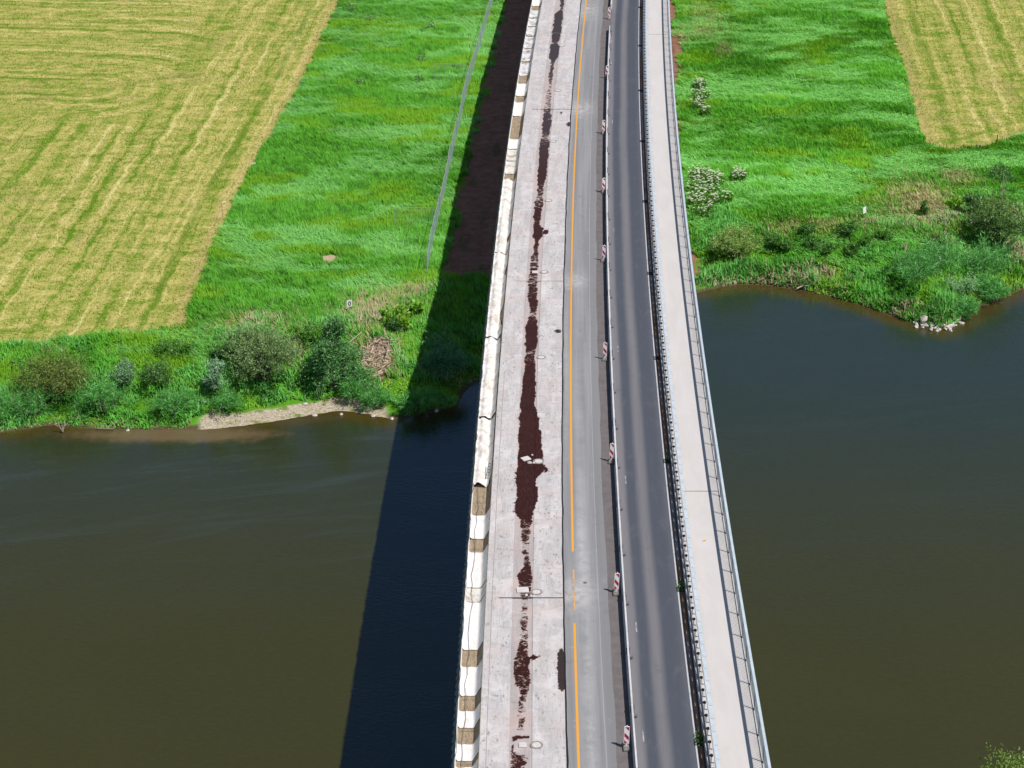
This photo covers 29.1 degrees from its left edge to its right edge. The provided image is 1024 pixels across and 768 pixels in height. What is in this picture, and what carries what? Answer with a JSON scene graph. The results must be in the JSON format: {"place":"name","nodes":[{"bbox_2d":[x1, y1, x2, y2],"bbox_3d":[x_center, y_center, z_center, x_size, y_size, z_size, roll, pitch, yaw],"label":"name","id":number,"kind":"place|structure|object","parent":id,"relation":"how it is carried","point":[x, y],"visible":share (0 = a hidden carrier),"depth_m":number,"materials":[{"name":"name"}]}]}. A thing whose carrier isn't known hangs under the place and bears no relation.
{"place":"outdoors","nodes":[
{"label":"outdoors","id":0,"kind":"place"},
{"bbox_2d":[0,285,1023,767],"bbox_3d":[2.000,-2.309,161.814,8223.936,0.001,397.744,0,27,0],"label":"river water","id":1,"kind":"structure","parent":0,"point":[286,593],"depth_m":132.89,"materials":[{"name":"liquid"}]},
{"bbox_2d":[0,0,1023,432],"bbox_3d":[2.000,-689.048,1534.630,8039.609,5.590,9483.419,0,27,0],"label":"ground","id":2,"kind":"structure","parent":0,"point":[478,188],"depth_m":200.94,"materials":[{"name":"plant"}]},
{"bbox_2d":[0,373,66,417],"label":"reed clump","id":3,"kind":"object","parent":2,"relation":"on","point":[19,407],"visible":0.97,"depth_m":150.63,"materials":[{"name":"green plant"}]},
{"bbox_2d":[5,335,96,403],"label":"olive shrub","id":4,"kind":"object","parent":2,"relation":"on","point":[61,369],"visible":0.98,"depth_m":151.57,"materials":[{"name":"green plant"}]},
{"bbox_2d":[64,368,141,414],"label":"reed clump","id":5,"kind":"object","parent":2,"relation":"on","point":[96,395],"visible":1,"depth_m":151.07,"materials":[{"name":"green plant"}]},
{"bbox_2d":[107,355,136,386],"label":"willow","id":6,"kind":"object","parent":2,"relation":"on","point":[124,375],"visible":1,"depth_m":152.60,"materials":[{"name":"green plant"}]},
{"bbox_2d":[138,357,175,387],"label":"shrub","id":7,"kind":"object","parent":2,"relation":"on","point":[156,372],"visible":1,"depth_m":152.57,"materials":[{"name":"green plant"}]},
{"bbox_2d":[152,334,195,356],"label":"leafy shrub","id":8,"kind":"object","parent":2,"relation":"on","point":[164,344],"visible":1,"depth_m":155.35,"materials":[{"name":"green plant"}]},
{"bbox_2d":[145,382,204,417],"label":"reed clump","id":9,"kind":"object","parent":2,"relation":"on","point":[167,402],"visible":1,"depth_m":150.71,"materials":[{"name":"green plant"}]},
{"bbox_2d":[201,357,226,395],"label":"silver willow","id":10,"kind":"object","parent":2,"relation":"on","point":[213,380],"visible":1,"depth_m":151.38,"materials":[{"name":"green plant"}]},
{"bbox_2d":[208,344,234,359],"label":"leafy shrub","id":11,"kind":"object","parent":2,"relation":"on","point":[217,352],"visible":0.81,"depth_m":154.98,"materials":[{"name":"green plant"}]},
{"bbox_2d":[203,385,248,415],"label":"reed clump","id":12,"kind":"object","parent":2,"relation":"on","point":[227,399],"visible":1,"depth_m":151.35,"materials":[{"name":"green plant"}]},
{"bbox_2d":[214,319,306,382],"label":"willow shrub","id":13,"kind":"object","parent":2,"relation":"on","point":[266,351],"visible":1,"depth_m":152.74,"materials":[{"name":"green plant"}]},
{"bbox_2d":[291,319,324,345],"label":"leafy shrub","id":14,"kind":"object","parent":2,"relation":"on","point":[313,333],"visible":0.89,"depth_m":157.54,"materials":[{"name":"green plant"}]},
{"bbox_2d":[293,314,378,393],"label":"willow bush","id":15,"kind":"object","parent":2,"relation":"on","point":[335,328],"visible":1,"depth_m":153.27,"materials":[{"name":"green plant"}]},
{"bbox_2d":[335,362,381,400],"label":"reed clump","id":16,"kind":"object","parent":2,"relation":"on","point":[349,386],"visible":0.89,"depth_m":153.31,"materials":[{"name":"green plant"}]},
{"bbox_2d":[351,380,395,410],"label":"reed clump","id":17,"kind":"object","parent":2,"relation":"on","point":[373,396],"visible":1,"depth_m":152.83,"materials":[{"name":"green plant"}]},
{"bbox_2d":[353,331,401,377],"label":"reed heap","id":18,"kind":"object","parent":2,"relation":"on","point":[372,347],"visible":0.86,"depth_m":156.71,"materials":[{"name":"plant"}]},
{"bbox_2d":[383,314,404,331],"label":"dark shrub","id":19,"kind":"object","parent":2,"relation":"on","point":[395,323],"visible":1,"depth_m":158.93,"materials":[{"name":"green plant"}]},
{"bbox_2d":[377,303,411,327],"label":"broadleaf plant","id":20,"kind":"object","parent":2,"relation":"on","point":[403,319],"visible":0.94,"depth_m":159.85,"materials":[{"name":"green plant"}]},
{"bbox_2d":[394,207,432,227],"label":"fence panel","id":21,"kind":"object","parent":2,"relation":"on","point":[408,213],"visible":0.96,"depth_m":177.82,"materials":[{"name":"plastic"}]},
{"bbox_2d":[405,299,424,315],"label":"elder plant","id":22,"kind":"object","parent":2,"relation":"on","point":[414,307],"visible":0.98,"depth_m":161.65,"materials":[{"name":"green plant"}]},
{"bbox_2d":[393,383,447,416],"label":"reed clump","id":23,"kind":"object","parent":2,"relation":"on","point":[421,399],"visible":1,"depth_m":152.02,"materials":[{"name":"green plant"}]},
{"bbox_2d":[418,330,473,383],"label":"shaded bush","id":24,"kind":"object","parent":2,"relation":"on","point":[444,359],"visible":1,"depth_m":155.28,"materials":[{"name":"green plant"}]},
{"bbox_2d":[0,0,1023,390],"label":"meadow grass","id":25,"kind":"structure","parent":2,"relation":"on","point":[376,106],"depth_m":194.65,"materials":[{"name":"plant"}]},
{"bbox_2d":[0,0,1023,342],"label":"cut straw","id":26,"kind":"object","parent":2,"relation":"on","point":[4,62],"visible":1,"depth_m":209.71,"materials":[{"name":"plant"}]},
{"bbox_2d":[0,181,1023,431],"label":"bank herbs","id":27,"kind":"object","parent":2,"relation":"on","point":[768,269],"visible":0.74,"depth_m":165.05,"materials":[{"name":"green plant"}]},
{"bbox_2d":[685,188,704,205],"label":"flowering herb","id":28,"kind":"object","parent":2,"relation":"on","point":[694,197],"visible":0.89,"depth_m":183.29,"materials":[{"name":"white plant"}]},
{"bbox_2d":[690,96,704,110],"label":"flowering herb","id":29,"kind":"object","parent":2,"relation":"on","point":[696,103],"visible":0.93,"depth_m":207.69,"materials":[{"name":"white plant"}]},
{"bbox_2d":[687,163,712,182],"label":"flowering herb","id":30,"kind":"object","parent":2,"relation":"on","point":[697,172],"visible":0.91,"depth_m":189.20,"materials":[{"name":"white plant"}]},
{"bbox_2d":[690,86,710,100],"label":"flowering herb","id":31,"kind":"object","parent":2,"relation":"on","point":[703,93],"visible":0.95,"depth_m":210.73,"materials":[{"name":"white plant"}]},
{"bbox_2d":[692,76,708,90],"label":"flowering herb","id":32,"kind":"object","parent":2,"relation":"on","point":[697,85],"visible":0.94,"depth_m":213.74,"materials":[{"name":"white plant"}]},
{"bbox_2d":[691,198,713,218],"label":"flowering herb","id":33,"kind":"object","parent":2,"relation":"on","point":[700,207],"visible":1,"depth_m":181.09,"materials":[{"name":"white plant"}]},
{"bbox_2d":[686,173,720,195],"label":"flowering herb","id":34,"kind":"object","parent":2,"relation":"on","point":[704,191],"visible":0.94,"depth_m":186.19,"materials":[{"name":"white plant"}]},
{"bbox_2d":[698,103,711,116],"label":"flowering herb","id":35,"kind":"object","parent":2,"relation":"on","point":[703,110],"visible":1,"depth_m":205.85,"materials":[{"name":"white plant"}]},
{"bbox_2d":[704,188,722,204],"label":"white flowering shrub","id":36,"kind":"object","parent":2,"relation":"on","point":[712,197],"visible":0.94,"depth_m":183.36,"materials":[{"name":"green plant"}]},
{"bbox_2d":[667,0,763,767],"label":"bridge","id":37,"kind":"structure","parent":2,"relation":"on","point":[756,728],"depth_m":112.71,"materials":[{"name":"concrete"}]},
{"bbox_2d":[451,0,541,767],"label":"work platform","id":38,"kind":"structure","parent":37,"relation":"attached to","point":[480,494],"depth_m":109.87,"materials":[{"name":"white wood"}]},
{"bbox_2d":[455,736,478,760],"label":"tarp sheet","id":39,"kind":"object","parent":38,"relation":"on","point":[470,752],"visible":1,"depth_m":90.43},
{"bbox_2d":[457,702,480,727],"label":"tarp sheet","id":40,"kind":"object","parent":38,"relation":"on","point":[472,718],"visible":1,"depth_m":92.70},
{"bbox_2d":[460,658,482,695],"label":"tarp sheet","id":41,"kind":"object","parent":38,"relation":"on","point":[472,683],"visible":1,"depth_m":95.41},
{"bbox_2d":[462,594,485,649],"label":"tarp sheet","id":42,"kind":"object","parent":38,"relation":"on","point":[476,618],"visible":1,"depth_m":99.75,"materials":[{"name":"plastic"}]},
{"bbox_2d":[465,581,485,601],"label":"tarp sheet","id":43,"kind":"object","parent":38,"relation":"on","point":[477,595],"visible":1,"depth_m":102.32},
{"bbox_2d":[466,545,487,587],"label":"tarp sheet","id":44,"kind":"object","parent":38,"relation":"on","point":[478,573],"visible":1,"depth_m":104.50,"materials":[{"name":"plastic"}]},
{"bbox_2d":[469,508,489,538],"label":"tarp sheet","id":45,"kind":"object","parent":38,"relation":"on","point":[481,529],"visible":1,"depth_m":108.44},
{"bbox_2d":[473,416,494,486],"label":"tarp sheet","id":46,"kind":"object","parent":38,"relation":"on","point":[484,446],"visible":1,"depth_m":115.93,"materials":[{"name":"plastic"}]},
{"bbox_2d":[479,337,499,417],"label":"tarp sheet","id":47,"kind":"object","parent":38,"relation":"on","point":[488,395],"visible":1,"depth_m":124.52,"materials":[{"name":"plastic"}]},
{"bbox_2d":[486,250,508,338],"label":"tarp sheet","id":48,"kind":"object","parent":38,"relation":"on","point":[496,302],"visible":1,"depth_m":136.10,"materials":[{"name":"plastic"}]},
{"bbox_2d":[495,178,515,253],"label":"tarp sheet","id":49,"kind":"object","parent":38,"relation":"on","point":[505,216],"visible":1,"depth_m":149.30,"materials":[{"name":"plastic"}]},
{"bbox_2d":[504,156,518,173],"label":"tarp sheet","id":50,"kind":"object","parent":38,"relation":"on","point":[511,167],"visible":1,"depth_m":159.12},
{"bbox_2d":[506,144,520,160],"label":"tarp sheet","id":51,"kind":"object","parent":38,"relation":"on","point":[512,155],"visible":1,"depth_m":161.74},
{"bbox_2d":[508,134,521,148],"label":"tarp sheet","id":52,"kind":"object","parent":38,"relation":"on","point":[513,143],"visible":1,"depth_m":164.14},
{"bbox_2d":[513,97,526,115],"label":"tarp sheet","id":53,"kind":"object","parent":38,"relation":"on","point":[519,109],"visible":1,"depth_m":172.14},
{"bbox_2d":[515,79,528,95],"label":"tarp sheet","id":54,"kind":"object","parent":38,"relation":"on","point":[522,89],"visible":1,"depth_m":176.88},
{"bbox_2d":[519,59,531,75],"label":"tarp sheet","id":55,"kind":"object","parent":38,"relation":"on","point":[525,68],"visible":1,"depth_m":182.43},
{"bbox_2d":[521,44,534,60],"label":"tarp sheet","id":56,"kind":"object","parent":38,"relation":"on","point":[527,54],"visible":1,"depth_m":186.35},
{"bbox_2d":[523,32,536,47],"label":"tarp sheet","id":57,"kind":"object","parent":38,"relation":"on","point":[529,42],"visible":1,"depth_m":190.07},
{"bbox_2d":[526,23,537,35],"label":"tarp sheet","id":58,"kind":"object","parent":38,"relation":"on","point":[531,31],"visible":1,"depth_m":193.31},
{"bbox_2d":[479,0,555,767],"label":"stripped walkway","id":59,"kind":"structure","parent":37,"relation":"on","point":[495,724],"depth_m":114.89,"materials":[{"name":"concrete"}]},
{"bbox_2d":[485,373,504,767],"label":"deck joint","id":60,"kind":"object","parent":59,"relation":"on","point":[493,574],"visible":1,"depth_m":102.08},
{"bbox_2d":[510,1,697,767],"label":"road base","id":61,"kind":"object","parent":37,"relation":"on","point":[613,382],"visible":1,"depth_m":128.87,"materials":[{"name":"concrete"}]},
{"bbox_2d":[509,0,565,767],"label":"milled band","id":62,"kind":"object","parent":61,"relation":"on","point":[520,728],"visible":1,"depth_m":115.28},
{"bbox_2d":[532,0,580,767],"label":"stripped carriageway","id":63,"kind":"structure","parent":61,"relation":"on","point":[548,708],"depth_m":114.67,"materials":[{"name":"concrete"}]},
{"bbox_2d":[530,741,542,748],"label":"manhole cover","id":64,"kind":"object","parent":63,"relation":"on","point":[536,744],"visible":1,"depth_m":90.05,"materials":[{"name":"concrete"}]},
{"bbox_2d":[643,0,761,767],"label":"footpath","id":65,"kind":"structure","parent":37,"relation":"on","point":[736,736],"depth_m":114.21,"materials":[{"name":"concrete"}]},
{"bbox_2d":[643,0,720,767],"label":"guardrail","id":66,"kind":"object","parent":65,"relation":"on","point":[675,434],"visible":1,"depth_m":113.56,"materials":[{"name":"metal"}]},
{"bbox_2d":[667,0,770,767],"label":"railing","id":67,"kind":"object","parent":37,"relation":"on","point":[754,691],"visible":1,"depth_m":109.88,"materials":[{"name":"metal"}]},
{"bbox_2d":[706,170,726,185],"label":"flowering herb","id":68,"kind":"object","parent":2,"relation":"on","point":[718,178],"visible":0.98,"depth_m":188.11,"materials":[{"name":"white plant"}]},
{"bbox_2d":[720,189,734,202],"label":"flowering herb","id":69,"kind":"object","parent":2,"relation":"on","point":[728,196],"visible":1,"depth_m":183.81,"materials":[{"name":"green plant"}]},
{"bbox_2d":[705,220,764,261],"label":"round bush","id":70,"kind":"object","parent":2,"relation":"on","point":[734,245],"visible":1,"depth_m":176.01,"materials":[{"name":"green plant"}]},
{"bbox_2d":[730,165,746,182],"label":"flowering herb","id":71,"kind":"object","parent":2,"relation":"on","point":[738,175],"visible":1,"depth_m":188.87,"materials":[{"name":"white plant"}]},
{"bbox_2d":[763,230,781,247],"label":"bank shrub","id":72,"kind":"object","parent":2,"relation":"on","point":[771,239],"visible":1,"depth_m":177.45,"materials":[{"name":"green plant"}]},
{"bbox_2d":[769,237,796,250],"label":"bank shrub","id":73,"kind":"object","parent":2,"relation":"on","point":[784,244],"visible":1,"depth_m":176.86,"materials":[{"name":"green plant"}]},
{"bbox_2d":[797,221,817,234],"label":"bank shrub","id":74,"kind":"object","parent":2,"relation":"on","point":[808,228],"visible":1,"depth_m":177.89,"materials":[{"name":"green plant"}]},
{"bbox_2d":[802,235,825,249],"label":"bank shrub","id":75,"kind":"object","parent":2,"relation":"on","point":[811,241],"visible":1,"depth_m":176.81,"materials":[{"name":"green plant"}]},
{"bbox_2d":[819,241,839,254],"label":"bank shrub","id":76,"kind":"object","parent":2,"relation":"on","point":[827,248],"visible":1,"depth_m":175.96,"materials":[{"name":"green plant"}]},
{"bbox_2d":[835,220,862,236],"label":"bank shrub","id":77,"kind":"object","parent":2,"relation":"on","point":[850,225],"visible":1,"depth_m":177.14,"materials":[{"name":"green plant"}]},
{"bbox_2d":[843,241,861,255],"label":"bank shrub","id":78,"kind":"object","parent":2,"relation":"on","point":[851,248],"visible":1,"depth_m":175.48,"materials":[{"name":"green plant"}]},
{"bbox_2d":[857,233,874,245],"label":"bank shrub","id":79,"kind":"object","parent":2,"relation":"on","point":[866,239],"visible":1,"depth_m":175.68,"materials":[{"name":"green plant"}]},
{"bbox_2d":[874,226,894,240],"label":"bank shrub","id":80,"kind":"object","parent":2,"relation":"on","point":[883,234],"visible":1,"depth_m":176.17,"materials":[{"name":"green plant"}]},
{"bbox_2d":[889,240,947,284],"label":"reed clump","id":81,"kind":"object","parent":2,"relation":"on","point":[916,269],"visible":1,"depth_m":170.72,"materials":[{"name":"green plant"}]},
{"bbox_2d":[918,199,929,215],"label":"slim shrub","id":82,"kind":"object","parent":2,"relation":"on","point":[924,209],"visible":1,"depth_m":180.52,"materials":[{"name":"green plant"}]},
{"bbox_2d":[910,233,966,271],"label":"reed clump","id":83,"kind":"object","parent":2,"relation":"on","point":[939,250],"visible":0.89,"depth_m":172.27,"materials":[{"name":"green plant"}]},
{"bbox_2d":[928,229,954,246],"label":"brown shrub","id":84,"kind":"object","parent":2,"relation":"on","point":[933,235],"visible":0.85,"depth_m":175.44,"materials":[{"name":"green plant"}]},
{"bbox_2d":[941,195,964,209],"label":"lime shrub","id":85,"kind":"object","parent":2,"relation":"on","point":[955,202],"visible":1,"depth_m":182.51,"materials":[{"name":"green plant"}]},
{"bbox_2d":[944,271,979,294],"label":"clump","id":86,"kind":"object","parent":2,"relation":"on","point":[966,283],"visible":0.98,"depth_m":170.10,"materials":[{"name":"green plant"}]},
{"bbox_2d":[947,291,981,320],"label":"reed clump","id":87,"kind":"object","parent":2,"relation":"on","point":[966,304],"visible":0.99,"depth_m":167.86,"materials":[{"name":"green plant"}]},
{"bbox_2d":[961,192,987,211],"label":"dark bush","id":88,"kind":"object","parent":2,"relation":"on","point":[968,200],"visible":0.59,"depth_m":180.66,"materials":[{"name":"green plant"}]},
{"bbox_2d":[958,229,1014,278],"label":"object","id":89,"kind":"object","parent":2,"relation":"on","point":[989,258],"visible":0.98,"depth_m":173.35,"materials":[{"name":"green plant"}]},
{"bbox_2d":[971,271,1013,300],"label":"reed clump","id":90,"kind":"object","parent":2,"relation":"on","point":[996,290],"visible":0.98,"depth_m":170.83,"materials":[{"name":"green plant"}]},
{"bbox_2d":[964,183,1023,245],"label":"bush","id":91,"kind":"object","parent":2,"relation":"on","point":[995,215],"visible":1,"depth_m":175.86,"materials":[{"name":"green plant"}]},
{"bbox_2d":[978,741,1023,767],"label":"birch tree","id":92,"kind":"object","parent":2,"relation":"on","point":[1008,762],"visible":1,"depth_m":104.09,"materials":[{"name":"green plant"}]},
{"bbox_2d":[986,160,1016,182],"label":"crest shrub","id":93,"kind":"object","parent":2,"relation":"on","point":[1003,171],"visible":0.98,"depth_m":188.82,"materials":[{"name":"green plant"}]},
{"bbox_2d":[563,0,616,767],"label":"old road","id":94,"kind":"structure","parent":0,"point":[586,560],"depth_m":114.54,"materials":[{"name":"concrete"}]},
{"bbox_2d":[561,0,581,767],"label":"road joint","id":95,"kind":"object","parent":94,"relation":"on","point":[562,438],"visible":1,"depth_m":114.21,"materials":[{"name":"concrete"}]},
{"bbox_2d":[572,569,574,610],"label":"road marking","id":96,"kind":"object","parent":94,"relation":"on","point":[573,583],"visible":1,"depth_m":101.83,"materials":[{"name":"orange paint"}]},
{"bbox_2d":[573,623,579,767],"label":"road marking","id":97,"kind":"object","parent":94,"relation":"on","point":[576,700],"visible":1,"depth_m":93.30,"materials":[{"name":"orange paint"}]},
{"bbox_2d":[570,0,586,551],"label":"road marking","id":98,"kind":"object","parent":94,"relation":"on","point":[572,535],"visible":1,"depth_m":131.11,"materials":[{"name":"orange paint"}]},
{"bbox_2d":[596,0,637,767],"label":"milled road","id":99,"kind":"structure","parent":0,"point":[621,698],"depth_m":114.67,"materials":[{"name":"asphalt"}]},
{"bbox_2d":[602,342,607,361],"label":"warning beacon","id":100,"kind":"object","parent":99,"relation":"on","point":[605,356],"visible":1,"depth_m":125.82,"materials":[{"name":"plastic"}]},
{"bbox_2d":[608,443,613,463],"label":"warning beacon","id":101,"kind":"object","parent":99,"relation":"on","point":[611,458],"visible":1,"depth_m":113.71,"materials":[{"name":"plastic"}]},
{"bbox_2d":[613,572,619,595],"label":"warning beacon","id":102,"kind":"object","parent":99,"relation":"on","point":[616,585],"visible":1,"depth_m":101.19,"materials":[{"name":"plastic"}]},
{"bbox_2d":[605,26,637,767],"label":"traffic barrier","id":103,"kind":"object","parent":99,"relation":"on","point":[630,697],"visible":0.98,"depth_m":113.29,"materials":[{"name":"metal"}]},
{"bbox_2d":[622,725,629,751],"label":"warning beacon","id":104,"kind":"object","parent":99,"relation":"on","point":[625,744],"visible":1,"depth_m":89.56,"materials":[{"name":"plastic"}]},
{"bbox_2d":[608,0,697,767],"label":"road","id":105,"kind":"structure","parent":0,"point":[662,706],"depth_m":114.66,"materials":[{"name":"asphalt"}]},
{"bbox_2d":[638,0,699,767],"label":"road marking","id":106,"kind":"object","parent":105,"relation":"on","point":[662,435],"visible":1,"depth_m":114.65,"materials":[{"name":"white paint"}]},
{"bbox_2d":[639,0,706,767],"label":"gutter","id":107,"kind":"object","parent":105,"relation":"on","point":[692,678],"visible":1,"depth_m":115.82,"materials":[{"name":"concrete"}]},
{"bbox_2d":[693,729,704,745],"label":"gutter weed","id":108,"kind":"object","parent":107,"relation":"on","point":[698,735],"visible":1,"depth_m":90.26,"materials":[{"name":"green plant"}]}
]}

